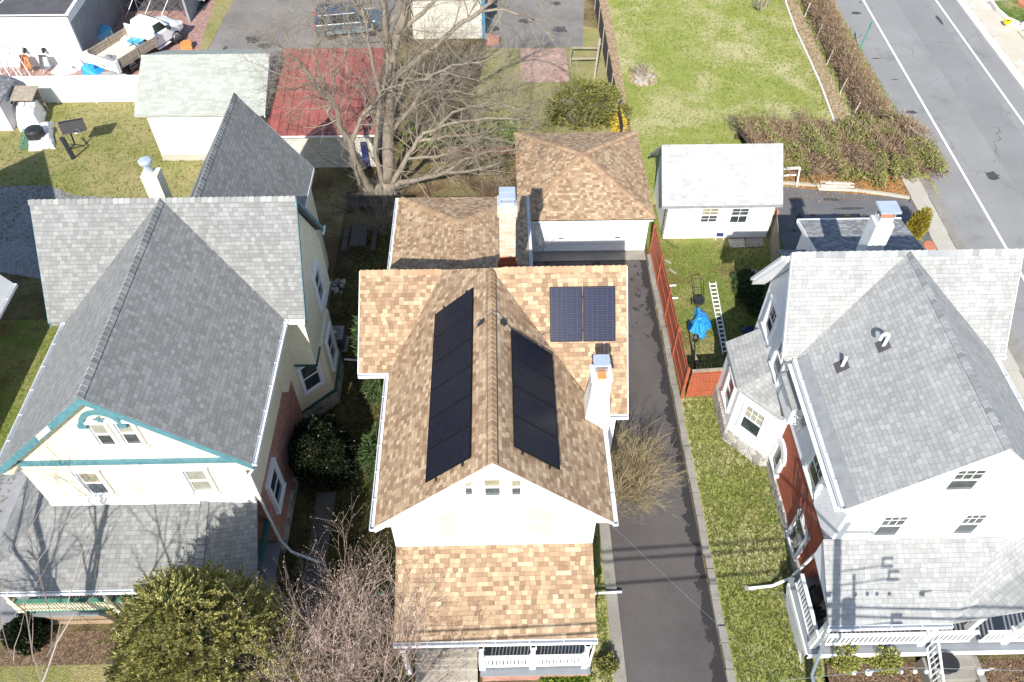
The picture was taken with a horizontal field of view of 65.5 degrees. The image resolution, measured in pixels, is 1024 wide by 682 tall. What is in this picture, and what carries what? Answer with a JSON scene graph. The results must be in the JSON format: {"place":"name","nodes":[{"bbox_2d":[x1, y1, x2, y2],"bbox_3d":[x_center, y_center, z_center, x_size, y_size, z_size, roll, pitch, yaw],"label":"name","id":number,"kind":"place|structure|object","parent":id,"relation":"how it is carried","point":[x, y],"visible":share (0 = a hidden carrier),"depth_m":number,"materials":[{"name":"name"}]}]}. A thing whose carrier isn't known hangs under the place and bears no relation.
{"place":"outdoors","nodes":[
{"label":"outdoors","id":0,"kind":"place"},
{"bbox_2d":[0,467,54,634],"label":"path","id":1,"kind":"structure","parent":0,"point":[7,505],"depth_m":30.94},
{"bbox_2d":[0,320,59,451],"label":"lawn","id":2,"kind":"structure","parent":0,"point":[12,332],"depth_m":35.65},
{"bbox_2d":[0,664,153,681],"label":"lawn","id":3,"kind":"structure","parent":0,"point":[79,673],"depth_m":26.70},
{"bbox_2d":[0,469,167,681],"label":"bare tree","id":4,"kind":"object","parent":3,"relation":"on","point":[51,658],"visible":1,"depth_m":14.46,"materials":[{"name":"grey plant"}]},
{"bbox_2d":[0,102,203,197],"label":"lawn","id":5,"kind":"structure","parent":0,"point":[122,174],"depth_m":45.28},
{"bbox_2d":[0,74,16,130],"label":"shed","id":6,"kind":"structure","parent":5,"relation":"on","point":[8,120],"depth_m":46.64,"materials":[{"name":"white"}]},
{"bbox_2d":[16,98,46,131],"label":"covered furniture","id":7,"kind":"object","parent":5,"relation":"on","point":[34,111],"visible":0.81,"depth_m":46.76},
{"bbox_2d":[7,85,48,111],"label":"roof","id":8,"kind":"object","parent":7,"relation":"on","point":[25,93],"visible":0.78,"depth_m":46.78,"materials":[{"name":"brown wood"}]},
{"bbox_2d":[28,122,55,150],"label":"white tarpaulin","id":9,"kind":"object","parent":5,"relation":"on","point":[47,140],"visible":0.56,"depth_m":45.87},
{"bbox_2d":[6,74,138,102],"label":"fence","id":10,"kind":"object","parent":5,"relation":"on","point":[97,88],"visible":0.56,"depth_m":48.16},
{"bbox_2d":[58,118,87,159],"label":"basketball hoop","id":11,"kind":"object","parent":5,"relation":"on","point":[74,126],"visible":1,"depth_m":44.48,"materials":[{"name":"black paint"}]},
{"bbox_2d":[134,49,280,160],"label":"shed","id":12,"kind":"structure","parent":5,"relation":"on","point":[182,100],"depth_m":43.32,"materials":[{"name":"white"}]},
{"bbox_2d":[199,0,232,49],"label":"lawn","id":13,"kind":"structure","parent":0,"point":[207,39],"depth_m":55.55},
{"bbox_2d":[298,491,335,613],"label":"path","id":14,"kind":"structure","parent":0,"point":[327,501],"depth_m":29.64,"materials":[{"name":"concrete"}]},
{"bbox_2d":[0,0,1023,681],"bbox_3d":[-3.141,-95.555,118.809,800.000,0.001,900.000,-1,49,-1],"label":"ground","id":15,"kind":"structure","parent":0,"point":[330,186],"depth_m":43.80,"materials":[{"name":"soil"}]},
{"bbox_2d":[0,275,17,318],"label":"building","id":16,"kind":"structure","parent":15,"relation":"on","point":[8,288],"depth_m":34.88,"materials":[{"name":"grey"}]},
{"bbox_2d":[0,186,124,278],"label":"gravel drive","id":17,"kind":"structure","parent":15,"relation":"on","point":[18,256],"depth_m":41.36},
{"bbox_2d":[0,630,128,665],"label":"soil bed","id":18,"kind":"object","parent":15,"relation":"on","point":[79,647],"visible":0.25,"depth_m":27.17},
{"bbox_2d":[0,611,50,655],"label":"garden shrub","id":19,"kind":"object","parent":18,"relation":"on","point":[37,625],"visible":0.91,"depth_m":26.82,"materials":[{"name":"green plant"}]},
{"bbox_2d":[0,0,128,66],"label":"building","id":20,"kind":"structure","parent":15,"relation":"on","point":[50,26],"depth_m":50.31,"materials":[{"name":"paint"}]},
{"bbox_2d":[0,0,214,75],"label":"gravel yard","id":21,"kind":"structure","parent":15,"relation":"on","point":[194,29],"depth_m":54.65,"materials":[{"name":"gravel"}]},
{"bbox_2d":[83,14,182,73],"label":"pickup truck","id":22,"kind":"object","parent":21,"relation":"on","point":[156,32],"visible":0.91,"depth_m":51.47,"materials":[{"name":"white paint"}]},
{"bbox_2d":[126,0,208,21],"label":"storage shelter","id":23,"kind":"object","parent":21,"relation":"on","point":[190,8],"visible":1,"depth_m":56.79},
{"bbox_2d":[0,92,344,624],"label":"house","id":24,"kind":"structure","parent":15,"relation":"on","point":[190,374],"depth_m":26.16,"materials":[{"name":"grey"}]},
{"bbox_2d":[68,469,117,497],"bbox_3d":[-13.363,4.519,25.442,0.941,1.557,0.180,-1,49,-1],"label":"window","id":25,"kind":"structure","parent":24,"relation":"in","point":[98,486],"depth_m":25.43,"materials":[{"name":"white glass"}]},
{"bbox_2d":[84,420,122,449],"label":"window","id":26,"kind":"structure","parent":24,"relation":"in","point":[102,434],"depth_m":23.42,"materials":[{"name":"white glass"}]},
{"bbox_2d":[106,419,148,448],"bbox_3d":[-11.270,2.703,23.405,0.753,1.361,0.180,-1,49,-1],"label":"window","id":27,"kind":"structure","parent":24,"relation":"in","point":[130,437],"depth_m":23.49,"materials":[{"name":"white glass"}]},
{"bbox_2d":[176,466,220,494],"bbox_3d":[-10.012,4.448,25.466,0.974,1.567,0.180,-1,49,-1],"label":"window","id":28,"kind":"structure","parent":24,"relation":"in","point":[197,479],"depth_m":25.46,"materials":[{"name":"white glass"}]},
{"bbox_2d":[265,457,286,513],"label":"window","id":29,"kind":"structure","parent":24,"relation":"in","point":[275,486],"depth_m":28.41,"materials":[{"name":"white glass"}]},
{"bbox_2d":[295,360,326,396],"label":"window","id":30,"kind":"structure","parent":24,"relation":"in","point":[310,378],"depth_m":31.81,"materials":[{"name":"white glass"}]},
{"bbox_2d":[312,258,326,310],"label":"window","id":31,"kind":"structure","parent":24,"relation":"in","point":[317,279],"depth_m":31.15,"materials":[{"name":"white glass"}]},
{"bbox_2d":[325,321,338,371],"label":"window","id":32,"kind":"structure","parent":24,"relation":"in","point":[330,342],"depth_m":32.80,"materials":[{"name":"white glass"}]},
{"bbox_2d":[208,0,401,49],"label":"parking lot","id":33,"kind":"structure","parent":15,"relation":"on","point":[253,12],"depth_m":55.27,"materials":[{"name":"asphalt"}]},
{"bbox_2d":[313,1,381,39],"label":"suv","id":34,"kind":"object","parent":33,"relation":"on","point":[350,19],"visible":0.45,"depth_m":53.36,"materials":[{"name":"grey paint"}]},
{"bbox_2d":[268,47,384,167],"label":"garage","id":35,"kind":"structure","parent":15,"relation":"on","point":[305,151],"depth_m":44.02,"materials":[{"name":"red paint"}]},
{"bbox_2d":[273,206,408,681],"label":"yard","id":36,"kind":"structure","parent":15,"relation":"on","point":[303,507],"depth_m":30.32,"materials":[{"name":"plant"}]},
{"bbox_2d":[93,558,327,681],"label":"evergreen bush","id":37,"kind":"object","parent":36,"relation":"on","point":[172,618],"visible":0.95,"depth_m":21.43,"materials":[{"name":"green plant"}]},
{"bbox_2d":[287,412,362,493],"bbox_3d":[-7.345,4.256,30.706,3.204,3.207,3.391,-1,49,-1],"label":"evergreen bush","id":38,"kind":"object","parent":36,"relation":"on","point":[318,444],"visible":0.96,"depth_m":30.09,"materials":[{"name":"green plant"}]},
{"bbox_2d":[241,496,452,681],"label":"bare tree","id":39,"kind":"object","parent":36,"relation":"on","point":[340,660],"visible":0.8,"depth_m":25.25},
{"bbox_2d":[208,527,496,681],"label":"bare tree","id":40,"kind":"object","parent":36,"relation":"on","point":[358,656],"visible":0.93,"depth_m":23.40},
{"bbox_2d":[341,224,377,253],"bbox_3d":[-7.680,-5.079,40.238,1.680,0.763,1.600,-1,49,-1],"label":"picnic table","id":41,"kind":"object","parent":36,"relation":"on","point":[355,237],"visible":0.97,"depth_m":39.99,"materials":[{"name":"grey wood"}]},
{"bbox_2d":[346,191,373,211],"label":"garden bench","id":42,"kind":"object","parent":36,"relation":"on","point":[360,198],"visible":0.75,"depth_m":41.98,"materials":[{"name":"grey wood"}]},
{"bbox_2d":[349,314,383,406],"bbox_3d":[-5.357,0.850,32.285,2.240,5.720,2.448,-1,49,-1],"label":"conifer","id":43,"kind":"object","parent":36,"relation":"on","point":[373,387],"visible":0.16,"depth_m":32.30,"materials":[{"name":"green plant"}]},
{"bbox_2d":[355,420,379,483],"bbox_3d":[-4.983,4.341,30.855,2.103,3.165,2.392,-1,49,-1],"label":"evergreen bush","id":44,"kind":"object","parent":36,"relation":"on","point":[367,457],"visible":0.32,"depth_m":30.18,"materials":[{"name":"green plant"}]},
{"bbox_2d":[333,175,403,236],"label":"bare bush","id":45,"kind":"object","parent":36,"relation":"on","point":[382,232],"visible":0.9,"depth_m":40.05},
{"bbox_2d":[200,0,639,207],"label":"bare tree","id":46,"kind":"object","parent":36,"relation":"on","point":[392,76],"visible":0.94,"depth_m":38.44,"materials":[{"name":"grey plant"}]},
{"bbox_2d":[411,0,485,38],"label":"building","id":47,"kind":"structure","parent":15,"relation":"on","point":[448,7],"depth_m":52.96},
{"bbox_2d":[0,0,907,681],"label":"grass tufts","id":48,"kind":"object","parent":15,"relation":"on","point":[742,478],"visible":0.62,"depth_m":33.64,"materials":[{"name":"plant"}]},
{"bbox_2d":[398,119,515,148],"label":"ivy ground cover","id":49,"kind":"object","parent":15,"relation":"on","point":[505,136],"visible":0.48,"depth_m":46.16,"materials":[{"name":"green plant"}]},
{"bbox_2d":[358,187,628,681],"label":"house","id":50,"kind":"structure","parent":15,"relation":"on","point":[492,356],"depth_m":25.01,"materials":[{"name":"beige"}]},
{"bbox_2d":[432,509,461,542],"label":"window","id":51,"kind":"structure","parent":50,"relation":"in","point":[446,521],"depth_m":24.17,"materials":[{"name":"white glass"}]},
{"bbox_2d":[479,475,505,500],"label":"window","id":52,"kind":"structure","parent":50,"relation":"in","point":[492,487],"depth_m":22.52,"materials":[{"name":"white glass"}]},
{"bbox_2d":[506,476,525,499],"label":"window","id":53,"kind":"structure","parent":50,"relation":"in","point":[515,486],"depth_m":22.58,"materials":[{"name":"white glass"}]},
{"bbox_2d":[524,505,557,540],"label":"window","id":54,"kind":"structure","parent":50,"relation":"in","point":[540,520],"depth_m":24.14,"materials":[{"name":"white glass"}]},
{"bbox_2d":[485,0,583,47],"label":"parking lot","id":55,"kind":"structure","parent":15,"relation":"on","point":[508,20],"depth_m":55.36,"materials":[{"name":"asphalt"}]},
{"bbox_2d":[513,130,656,251],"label":"garage","id":56,"kind":"structure","parent":15,"relation":"on","point":[609,206],"depth_m":39.16,"materials":[{"name":"beige"}]},
{"bbox_2d":[535,222,587,250],"bbox_3d":[2.420,-5.217,39.305,2.520,2.070,0.070,-1,49,-1],"label":"garage door","id":57,"kind":"structure","parent":56,"relation":"in","point":[572,240],"depth_m":39.36,"materials":[{"name":"white paint"}]},
{"bbox_2d":[590,221,644,249],"bbox_3d":[5.204,-5.261,39.343,2.550,2.070,0.070,-1,49,-1],"label":"garage door","id":58,"kind":"structure","parent":56,"relation":"in","point":[605,235],"depth_m":39.41,"materials":[{"name":"white paint"}]},
{"bbox_2d":[532,250,645,260],"bbox_3d":[3.785,-4.309,39.995,5.800,0.020,0.780,-1,49,-1],"label":"garage apron","id":59,"kind":"object","parent":15,"relation":"on","point":[593,255],"visible":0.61,"depth_m":39.97,"materials":[{"name":"grey concrete"}]},
{"bbox_2d":[599,523,626,681],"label":"kerb strip","id":60,"kind":"object","parent":15,"relation":"on","point":[617,650],"depth_m":28.19,"materials":[{"name":"grey concrete"}]},
{"bbox_2d":[599,0,626,131],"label":"leaf bed","id":61,"kind":"object","parent":15,"relation":"on","point":[609,27],"visible":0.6,"depth_m":53.09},
{"bbox_2d":[295,1,1023,681],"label":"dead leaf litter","id":62,"kind":"object","parent":15,"relation":"on","point":[723,257],"visible":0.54,"depth_m":43.49,"materials":[{"name":"brown plant"}]},
{"bbox_2d":[647,254,735,681],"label":"stone kerb","id":63,"kind":"structure","parent":15,"relation":"on","point":[712,586],"depth_m":30.91,"materials":[{"name":"grey concrete"}]},
{"bbox_2d":[650,143,782,238],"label":"shed","id":64,"kind":"structure","parent":15,"relation":"on","point":[712,190],"depth_m":38.75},
{"bbox_2d":[697,208,722,224],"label":"window","id":65,"kind":"structure","parent":64,"relation":"in","point":[710,216],"depth_m":39.78,"materials":[{"name":"white glass"}]},
{"bbox_2d":[726,208,752,225],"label":"window","id":66,"kind":"structure","parent":64,"relation":"in","point":[737,216],"depth_m":39.83,"materials":[{"name":"white glass"}]},
{"bbox_2d":[711,201,1023,681],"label":"house","id":67,"kind":"structure","parent":15,"relation":"on","point":[868,402],"depth_m":25.69,"materials":[{"name":"grey"}]},
{"bbox_2d":[721,367,736,412],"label":"window","id":68,"kind":"structure","parent":67,"relation":"in","point":[728,391],"depth_m":31.85,"materials":[{"name":"white glass"}]},
{"bbox_2d":[735,400,768,442],"bbox_3d":[9.290,3.091,30.799,0.180,1.669,1.110,-35,58,-26],"label":"window","id":69,"kind":"structure","parent":67,"relation":"in","point":[752,421],"depth_m":30.81,"materials":[{"name":"white glass"}]},
{"bbox_2d":[761,294,779,343],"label":"window","id":70,"kind":"structure","parent":67,"relation":"in","point":[771,317],"depth_m":30.01,"materials":[{"name":"white glass"}]},
{"bbox_2d":[768,436,786,477],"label":"arched window","id":71,"kind":"structure","parent":67,"relation":"in","point":[777,456],"depth_m":30.48,"materials":[{"name":"white glass"}]},
{"bbox_2d":[768,332,788,385],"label":"window","id":72,"kind":"structure","parent":67,"relation":"in","point":[777,369],"depth_m":29.32,"materials":[{"name":"clear glass"}]},
{"bbox_2d":[785,509,809,561],"bbox_3d":[10.281,6.980,28.612,0.180,1.709,1.214,-1,49,-1],"label":"window","id":73,"kind":"structure","parent":67,"relation":"in","point":[798,550],"depth_m":28.53,"materials":[{"name":"white glass"}]},
{"bbox_2d":[802,448,823,498],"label":"window","id":74,"kind":"structure","parent":67,"relation":"in","point":[810,467],"depth_m":27.04,"materials":[{"name":"clear glass"}]},
{"bbox_2d":[803,584,826,633],"bbox_3d":[10.408,9.138,26.878,1.010,0.879,1.777,-1,49,-1],"label":"porch clutter","id":75,"kind":"object","parent":67,"relation":"on","point":[817,599],"visible":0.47,"depth_m":26.89,"materials":[{"name":"black paint"}]},
{"bbox_2d":[867,513,915,539],"bbox_3d":[11.870,5.794,24.957,0.978,1.536,0.180,-1,49,-1],"label":"window","id":76,"kind":"structure","parent":67,"relation":"in","point":[890,526],"depth_m":24.95,"materials":[{"name":"clear glass"}]},
{"bbox_2d":[937,466,995,494],"bbox_3d":[13.050,3.997,22.913,1.073,1.369,0.180,-1,49,-1],"label":"window","id":77,"kind":"structure","parent":67,"relation":"in","point":[965,482],"depth_m":22.93,"materials":[{"name":"white glass"}]},
{"bbox_2d":[945,511,995,537],"bbox_3d":[14.351,5.739,24.973,0.916,1.547,0.180,-1,49,-1],"label":"window","id":78,"kind":"structure","parent":67,"relation":"in","point":[970,523],"depth_m":24.96,"materials":[{"name":"clear glass"}]},
{"bbox_2d":[824,659,1023,681],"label":"soil bed","id":79,"kind":"object","parent":15,"relation":"on","point":[1000,676],"visible":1,"depth_m":26.68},
{"bbox_2d":[824,640,863,675],"bbox_3d":[11.060,10.562,26.528,1.268,1.233,1.206,31,56,24],"label":"garden shrub","id":80,"kind":"object","parent":79,"relation":"on","point":[844,663],"visible":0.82,"depth_m":26.28,"materials":[{"name":"green plant"}]},
{"bbox_2d":[863,644,904,676],"bbox_3d":[12.394,10.565,26.468,1.141,1.302,1.146,-1,49,-1],"label":"garden shrub","id":81,"kind":"object","parent":79,"relation":"on","point":[889,660],"visible":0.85,"depth_m":26.21,"materials":[{"name":"green plant"}]},
{"bbox_2d":[920,179,1023,377],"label":"kerb","id":82,"kind":"structure","parent":15,"relation":"on","point":[1016,352],"depth_m":41.03,"materials":[{"name":"grey concrete"}]},
{"bbox_2d":[955,0,1023,91],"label":"kerb","id":83,"kind":"structure","parent":15,"relation":"on","point":[1002,56],"depth_m":53.34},
{"bbox_2d":[519,48,568,81],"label":"patio","id":84,"kind":"structure","parent":0,"point":[552,54],"depth_m":51.77,"materials":[{"name":"brick"}]},
{"bbox_2d":[473,26,616,154],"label":"lawn","id":85,"kind":"structure","parent":0,"point":[591,36],"depth_m":50.31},
{"bbox_2d":[542,74,633,131],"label":"evergreen bush","id":86,"kind":"object","parent":85,"relation":"on","point":[602,96],"visible":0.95,"depth_m":46.46,"materials":[{"name":"green plant"}]},
{"bbox_2d":[593,0,624,131],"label":"fence","id":87,"kind":"object","parent":85,"relation":"on","point":[604,43],"visible":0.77,"depth_m":51.41,"materials":[{"name":"brown paint"}]},
{"bbox_2d":[588,523,614,681],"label":"lawn","id":88,"kind":"structure","parent":0,"point":[600,605],"depth_m":27.99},
{"bbox_2d":[594,651,619,677],"bbox_3d":[3.179,10.791,26.632,0.814,0.706,0.882,-18,52,-15],"label":"garden shrub","id":89,"kind":"object","parent":88,"relation":"on","point":[606,661],"visible":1,"depth_m":26.54,"materials":[{"name":"green plant"}]},
{"bbox_2d":[610,420,697,523],"bbox_3d":[4.161,4.956,29.802,5.177,3.435,4.946,15,51,13],"label":"bare bush","id":90,"kind":"object","parent":88,"relation":"on","point":[621,489],"visible":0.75,"depth_m":30.22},
{"bbox_2d":[533,260,725,681],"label":"driveway","id":91,"kind":"structure","parent":0,"point":[668,629],"depth_m":29.67,"materials":[{"name":"asphalt"}]},
{"bbox_2d":[646,207,783,398],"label":"lawn","id":92,"kind":"structure","parent":0,"point":[696,242],"depth_m":38.83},
{"bbox_2d":[649,223,690,398],"bbox_3d":[7.098,-1.600,36.375,0.122,2.020,9.073,-2,49,-1],"label":"fence","id":93,"kind":"object","parent":92,"relation":"on","point":[682,368],"visible":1,"depth_m":35.82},
{"bbox_2d":[687,278,711,338],"bbox_3d":[8.683,-1.511,36.946,1.190,1.034,2.977,-1,49,-1],"label":"lawn mower","id":94,"kind":"object","parent":92,"relation":"on","point":[700,324],"visible":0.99,"depth_m":36.72,"materials":[{"name":"black paint"}]},
{"bbox_2d":[685,367,722,396],"bbox_3d":[8.200,1.767,33.536,1.546,1.798,0.140,-4,49,-3],"label":"fence","id":95,"kind":"object","parent":92,"relation":"on","point":[703,383],"visible":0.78,"depth_m":33.42,"materials":[{"name":"brown wood"}]},
{"bbox_2d":[730,267,767,316],"bbox_3d":[11.289,-2.427,37.764,1.667,1.316,3.077,-1,49,-1],"label":"evergreen bush","id":96,"kind":"object","parent":92,"relation":"on","point":[751,295],"visible":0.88,"depth_m":37.47,"materials":[{"name":"green plant"}]},
{"bbox_2d":[769,208,779,262],"bbox_3d":[13.033,-4.904,39.504,0.071,1.650,3.453,8,50,6],"label":"fence","id":97,"kind":"object","parent":92,"relation":"on","point":[774,240],"visible":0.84,"depth_m":39.59,"materials":[{"name":"brown wood"}]},
{"bbox_2d":[681,398,827,681],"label":"lawn","id":98,"kind":"structure","parent":0,"point":[758,667],"depth_m":29.37,"materials":[{"name":"plant"}]},
{"bbox_2d":[608,0,910,204],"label":"lawn","id":99,"kind":"structure","parent":0,"point":[706,130],"depth_m":51.47,"materials":[{"name":"plant"}]},
{"bbox_2d":[628,60,657,86],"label":"fire pit","id":100,"kind":"object","parent":99,"relation":"on","point":[641,75],"visible":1,"depth_m":50.65,"materials":[{"name":"stone"}]},
{"bbox_2d":[784,0,848,121],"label":"leaf bed","id":101,"kind":"object","parent":99,"relation":"on","point":[826,80],"visible":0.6,"depth_m":52.02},
{"bbox_2d":[730,105,951,191],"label":"bramble thicket","id":102,"kind":"object","parent":99,"relation":"on","point":[810,149],"visible":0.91,"depth_m":44.14,"materials":[{"name":"green plant"}]},
{"bbox_2d":[783,171,908,195],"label":"leaf bed","id":103,"kind":"object","parent":99,"relation":"on","point":[868,186],"visible":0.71,"depth_m":43.79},
{"bbox_2d":[783,181,909,198],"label":"kerb","id":104,"kind":"structure","parent":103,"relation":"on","point":[856,189],"depth_m":43.26,"materials":[{"name":"concrete"}]},
{"bbox_2d":[797,0,898,121],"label":"hedge","id":105,"kind":"object","parent":99,"relation":"on","point":[845,64],"visible":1,"depth_m":50.32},
{"bbox_2d":[775,186,936,249],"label":"driveway","id":106,"kind":"structure","parent":0,"point":[791,211],"depth_m":42.40,"materials":[{"name":"asphalt"}]},
{"bbox_2d":[906,205,934,240],"bbox_3d":[20.467,-5.876,40.025,1.222,2.318,1.212,-30,55,-23],"label":"golden conifer","id":107,"kind":"object","parent":106,"relation":"on","point":[918,222],"visible":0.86,"depth_m":39.69,"materials":[{"name":"yellow plant"}]},
{"bbox_2d":[835,0,1023,353],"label":"road","id":108,"kind":"structure","parent":0,"point":[1002,200],"depth_m":48.62,"materials":[{"name":"asphalt"}]},
{"bbox_2d":[863,0,1023,279],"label":"road line","id":109,"kind":"object","parent":108,"relation":"on","point":[964,175],"visible":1,"depth_m":46.51,"materials":[{"name":"white paint"}]},
{"bbox_2d":[896,0,1023,197],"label":"road lane","id":110,"kind":"structure","parent":108,"relation":"on","point":[999,130],"depth_m":49.91,"materials":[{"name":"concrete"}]},
{"bbox_2d":[899,171,1023,401],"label":"pavement","id":111,"kind":"structure","parent":0,"point":[937,230],"depth_m":41.02,"materials":[{"name":"concrete"}]},
{"bbox_2d":[965,0,1023,76],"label":"pavement","id":112,"kind":"structure","parent":0,"point":[1004,36],"depth_m":54.31,"materials":[{"name":"concrete"}]},
{"bbox_2d":[994,0,1023,21],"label":"raised lawn","id":113,"kind":"structure","parent":0,"point":[1012,9],"depth_m":56.13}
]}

